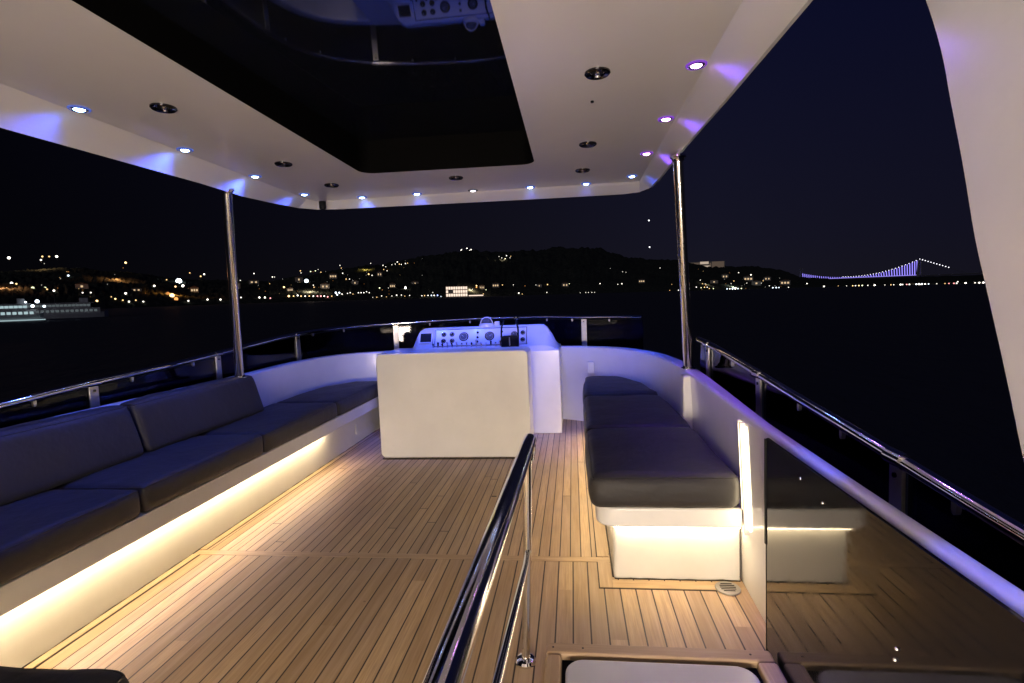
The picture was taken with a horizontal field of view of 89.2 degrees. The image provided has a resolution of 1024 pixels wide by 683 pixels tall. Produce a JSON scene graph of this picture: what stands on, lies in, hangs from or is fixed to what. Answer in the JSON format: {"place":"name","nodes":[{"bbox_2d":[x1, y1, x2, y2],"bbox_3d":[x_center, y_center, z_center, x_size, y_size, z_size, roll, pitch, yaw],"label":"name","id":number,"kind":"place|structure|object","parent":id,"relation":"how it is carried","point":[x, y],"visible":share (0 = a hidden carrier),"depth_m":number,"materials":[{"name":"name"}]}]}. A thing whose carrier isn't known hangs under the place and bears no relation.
{"place":"outdoors","nodes":[
{"label":"outdoors","id":0,"kind":"place"},
{"bbox_2d":[36,555,765,682],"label":"deck floor","id":1,"kind":"structure","parent":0,"point":[239,619],"depth_m":2.30,"materials":[{"name":"brown wood"}]},
{"bbox_2d":[421,433,535,682],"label":"stair handrail","id":2,"kind":"object","parent":1,"relation":"on","point":[449,662],"visible":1,"depth_m":1.01,"materials":[{"name":"silver metal"}]},
{"bbox_2d":[544,643,787,682],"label":"stair hatch","id":3,"kind":"object","parent":1,"relation":"on","point":[583,663],"visible":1,"depth_m":1.91,"materials":[{"name":"brown wood"}]},
{"bbox_2d":[715,581,740,595],"bbox_3d":[1.022,1.167,2.457,0.116,0.010,0.116,-2,5,7],"label":"deck drain","id":4,"kind":"object","parent":1,"relation":"on","point":[727,588],"visible":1,"depth_m":2.44,"materials":[{"name":"metal"}]},
{"bbox_2d":[764,438,1023,682],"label":"smoked panel","id":5,"kind":"object","parent":1,"relation":"on","point":[857,591],"visible":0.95,"depth_m":1.33,"materials":[{"name":"black glass"}]},
{"bbox_3d":[-1.987,1.310,-0.360,1.640,0.405,3.418,-2,4,7],"label":"corner bench","id":6,"kind":"object","parent":1,"relation":"on","visible":0},
{"bbox_2d":[0,666,128,682],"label":"seat cushion","id":7,"kind":"object","parent":6,"relation":"on","point":[19,675],"visible":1,"depth_m":1.24,"materials":[{"name":"grey leather"}]},
{"bbox_2d":[208,419,609,556],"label":"deck floor","id":8,"kind":"structure","parent":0,"point":[365,497],"depth_m":3.60,"materials":[{"name":"brown wood"}]},
{"bbox_2d":[0,397,379,667],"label":"port bench","id":9,"kind":"object","parent":8,"relation":"on","point":[47,606],"visible":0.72,"depth_m":2.68,"materials":[{"name":"laminate"}]},
{"bbox_2d":[0,489,139,584],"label":"seat cushion","id":10,"kind":"object","parent":9,"relation":"on","point":[39,529],"visible":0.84,"depth_m":2.25,"materials":[{"name":"grey leather"}]},
{"bbox_2d":[49,434,262,511],"bbox_3d":[-2.093,0.762,3.146,0.647,0.160,1.035,-2,4,7],"label":"seat cushion","id":11,"kind":"object","parent":9,"relation":"on","point":[156,478],"visible":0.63,"depth_m":2.95,"materials":[{"name":"grey leather"}]},
{"bbox_2d":[0,405,143,506],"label":"backrest cushion","id":12,"kind":"object","parent":11,"relation":"on","point":[40,456],"visible":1,"depth_m":2.70,"materials":[{"name":"grey leather"}]},
{"bbox_2d":[196,403,336,451],"bbox_3d":[-1.968,0.673,4.228,0.643,0.161,1.139,-2,4,7],"label":"seat cushion","id":13,"kind":"object","parent":9,"relation":"on","point":[274,425],"visible":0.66,"depth_m":4.04,"materials":[{"name":"grey leather"}]},
{"bbox_2d":[120,375,263,451],"bbox_3d":[-2.271,0.483,3.807,0.219,0.334,1.228,-2,4,7],"label":"backrest cushion","id":14,"kind":"object","parent":13,"relation":"on","point":[164,419],"visible":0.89,"depth_m":3.61,"materials":[{"name":"grey leather"}]},
{"bbox_2d":[277,381,377,415],"bbox_3d":[-1.830,0.575,5.412,0.644,0.163,1.245,-2,4,7],"label":"seat cushion","id":15,"kind":"object","parent":9,"relation":"on","point":[345,397],"visible":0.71,"depth_m":5.16,"materials":[{"name":"grey leather"}]},
{"bbox_2d":[24,428,379,667],"bbox_3d":[-1.773,1.198,3.688,0.061,0.029,4.700,-2,5,7],"label":"deck margin board","id":16,"kind":"object","parent":8,"relation":"on","point":[77,635],"visible":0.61,"depth_m":2.77,"materials":[{"name":"brown wood"}]},
{"bbox_2d":[194,550,609,561],"bbox_3d":[-0.624,1.229,2.916,3.800,0.051,0.056,-2,4,7],"label":"deck cross board","id":17,"kind":"object","parent":8,"relation":"on","point":[408,556],"visible":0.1,"depth_m":2.92,"materials":[{"name":"brown wood"}]},
{"bbox_2d":[376,346,533,458],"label":"helm seat block","id":18,"kind":"structure","parent":8,"relation":"on","point":[465,402],"depth_m":4.66,"materials":[{"name":"white plastic"}]},
{"bbox_2d":[376,324,562,432],"bbox_3d":[-0.435,0.393,5.860,1.975,1.146,0.720,-2,4,7],"label":"helm console","id":19,"kind":"object","parent":8,"relation":"on","point":[541,343],"visible":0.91,"depth_m":5.46,"materials":[{"name":"white metal"}]},
{"bbox_2d":[479,317,499,326],"bbox_3d":[-0.248,-0.216,5.647,0.225,0.108,0.170,-2,4,7],"label":"compass","id":20,"kind":"object","parent":19,"relation":"on","point":[486,321],"visible":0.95,"depth_m":5.61,"materials":[{"name":"white plastic"}]},
{"bbox_2d":[500,318,518,346],"bbox_3d":[-0.023,-0.077,5.403,0.194,0.321,0.106,-2,4,7],"label":"throttle control","id":21,"kind":"object","parent":19,"relation":"on","point":[509,340],"visible":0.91,"depth_m":5.37,"materials":[{"name":"black plastic"}]},
{"bbox_2d":[49,345,1023,621],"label":"bulwark","id":22,"kind":"object","parent":8,"relation":"on","point":[719,411],"visible":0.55,"depth_m":3.14,"materials":[{"name":"white plastic"}]},
{"bbox_2d":[219,188,246,377],"bbox_3d":[-2.155,-0.397,4.015,0.104,1.450,0.567,-4,6,-28],"label":"support pole","id":23,"kind":"object","parent":22,"relation":"on","point":[228,215],"visible":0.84,"depth_m":3.96,"materials":[{"name":"silver metal"}]},
{"bbox_2d":[0,315,642,427],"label":"port rail","id":24,"kind":"object","parent":22,"relation":"on","point":[566,330],"visible":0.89,"depth_m":5.44,"materials":[{"name":"silver metal"}]},
{"bbox_2d":[587,361,593,373],"bbox_3d":[0.871,0.287,5.748,0.070,0.130,0.065,-2,4,7],"label":"socket box","id":25,"kind":"object","parent":22,"relation":"attached to","point":[590,367],"visible":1,"depth_m":5.72,"materials":[{"name":"white plastic"}]},
{"bbox_2d":[670,153,695,368],"bbox_3d":[1.174,-0.493,3.546,0.104,1.435,0.483,2,6,30],"label":"support pole","id":26,"kind":"object","parent":22,"relation":"on","point":[680,203],"visible":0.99,"depth_m":3.49,"materials":[{"name":"silver metal"}]},
{"bbox_2d":[0,0,812,209],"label":"hardtop","id":27,"kind":"object","parent":26,"relation":"on","point":[327,104],"visible":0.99,"depth_m":2.46,"materials":[{"name":"white plastic"}]},
{"bbox_2d":[680,374,692,428],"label":"strip light","id":28,"kind":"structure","parent":22,"relation":"attached to","point":[686,412],"depth_m":3.56,"materials":[{"name":"white plastic"}]},
{"bbox_2d":[737,419,763,550],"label":"wall trim","id":29,"kind":"structure","parent":22,"relation":"attached to","point":[756,488],"depth_m":2.27,"materials":[{"name":"white plastic"}]},
{"bbox_2d":[696,337,1023,590],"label":"starboard rail","id":30,"kind":"object","parent":22,"relation":"on","point":[987,535],"visible":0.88,"depth_m":1.64,"materials":[{"name":"silver metal"}]},
{"bbox_2d":[926,0,1023,460],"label":"arch leg","id":31,"kind":"object","parent":22,"relation":"on","point":[981,42],"visible":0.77,"depth_m":1.22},
{"bbox_2d":[591,502,716,590],"bbox_3d":[0.887,1.064,4.042,0.574,0.028,3.166,-2,4,7],"label":"deck border board","id":32,"kind":"object","parent":8,"relation":"on","point":[605,580],"visible":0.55,"depth_m":2.54,"materials":[{"name":"brown wood"}]},
{"bbox_2d":[595,505,741,581],"bbox_3d":[0.935,0.863,4.040,0.683,0.388,3.124,-2,4,7],"label":"starboard bench","id":33,"kind":"object","parent":8,"relation":"on","point":[682,544],"visible":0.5,"depth_m":2.54,"materials":[{"name":"laminate"}]},
{"bbox_2d":[583,376,657,401],"bbox_3d":[1.002,0.488,5.000,0.648,0.210,1.002,-2,4,7],"label":"seat cushion","id":34,"kind":"object","parent":33,"relation":"on","point":[606,386],"visible":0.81,"depth_m":4.70,"materials":[{"name":"grey leather"}]},
{"bbox_2d":[583,395,690,436],"bbox_3d":[0.896,0.584,3.940,0.703,0.190,1.138,-2,4,7],"label":"seat cushion","id":35,"kind":"object","parent":33,"relation":"on","point":[628,411],"visible":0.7,"depth_m":3.73,"materials":[{"name":"grey leather"}]},
{"bbox_2d":[585,427,739,507],"bbox_3d":[0.770,0.669,2.905,0.712,0.190,0.962,-2,4,7],"label":"seat cushion","id":36,"kind":"object","parent":33,"relation":"on","point":[669,467],"visible":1,"depth_m":2.50,"materials":[{"name":"grey leather"}]},
{"bbox_2d":[0,0,982,280],"label":"sky","id":37,"kind":"structure","parent":0,"point":[838,155],"materials":[{"name":"black"}]},
{"bbox_2d":[0,246,984,308],"bbox_3d":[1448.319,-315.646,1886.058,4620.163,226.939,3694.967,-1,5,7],"label":"hills","id":38,"kind":"structure","parent":0,"point":[581,270],"depth_m":1173.15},
{"bbox_2d":[75,282,88,288],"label":"hillside house","id":39,"kind":"structure","parent":38,"relation":"on","point":[81,285],"depth_m":547.60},
{"bbox_2d":[131,287,141,291],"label":"hillside house","id":40,"kind":"structure","parent":38,"relation":"on","point":[137,289],"depth_m":602.73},
{"bbox_2d":[190,286,198,292],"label":"hillside house","id":41,"kind":"structure","parent":38,"relation":"on","point":[195,289],"depth_m":718.97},
{"bbox_2d":[248,279,258,283],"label":"hillside house","id":42,"kind":"structure","parent":38,"relation":"on","point":[253,281],"depth_m":1044.80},
{"bbox_2d":[294,276,302,281],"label":"hillside house","id":43,"kind":"structure","parent":38,"relation":"on","point":[298,278],"depth_m":1079.34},
{"bbox_2d":[320,283,329,288],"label":"hillside house","id":44,"kind":"structure","parent":38,"relation":"on","point":[324,285],"depth_m":886.03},
{"bbox_2d":[329,273,336,278],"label":"hillside house","id":45,"kind":"structure","parent":38,"relation":"on","point":[333,275],"depth_m":1081.59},
{"bbox_2d":[351,280,357,284],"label":"hillside house","id":46,"kind":"structure","parent":38,"relation":"on","point":[354,282],"depth_m":964.22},
{"bbox_2d":[445,285,484,297],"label":"waterfront palace","id":47,"kind":"structure","parent":38,"relation":"on","point":[455,291],"depth_m":895.40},
{"bbox_2d":[492,282,498,287],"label":"hillside house","id":48,"kind":"structure","parent":38,"relation":"on","point":[495,284],"depth_m":1063.63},
{"bbox_2d":[562,282,568,286],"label":"hillside house","id":49,"kind":"structure","parent":38,"relation":"on","point":[565,284],"depth_m":1211.75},
{"bbox_2d":[689,261,724,267],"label":"hilltop hotel","id":50,"kind":"structure","parent":38,"relation":"on","point":[712,264],"depth_m":2809.44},
{"bbox_2d":[743,275,752,280],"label":"hillside house","id":51,"kind":"structure","parent":38,"relation":"on","point":[748,278],"depth_m":1917.36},
{"bbox_2d":[751,280,760,285],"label":"hillside house","id":52,"kind":"structure","parent":38,"relation":"on","point":[757,282],"depth_m":1843.42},
{"bbox_2d":[764,276,770,280],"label":"hillside house","id":53,"kind":"structure","parent":38,"relation":"on","point":[767,278],"depth_m":2049.41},
{"bbox_2d":[780,279,789,284],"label":"hillside house","id":54,"kind":"structure","parent":38,"relation":"on","point":[785,282],"depth_m":1987.01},
{"bbox_2d":[0,283,1023,523],"bbox_3d":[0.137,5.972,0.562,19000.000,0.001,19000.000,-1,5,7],"label":"sea","id":55,"kind":"structure","parent":0,"point":[917,373],"depth_m":62.67,"materials":[{"name":"black liquid"}]},
{"bbox_2d":[0,298,45,321],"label":"ferry","id":56,"kind":"object","parent":55,"relation":"on","point":[18,311],"visible":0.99,"depth_m":179.28,"materials":[{"name":"paint"}]},
{"bbox_2d":[27,296,108,318],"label":"ferry","id":57,"kind":"object","parent":55,"relation":"on","point":[67,310],"visible":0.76,"depth_m":206.88,"materials":[{"name":"paint"}]},
{"bbox_2d":[799,259,982,278],"bbox_3d":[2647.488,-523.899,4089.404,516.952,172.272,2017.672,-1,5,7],"label":"suspension bridge","id":58,"kind":"structure","parent":55,"relation":"on","point":[881,276],"depth_m":3585.91,"materials":[{"name":"purple metal"}]}
]}

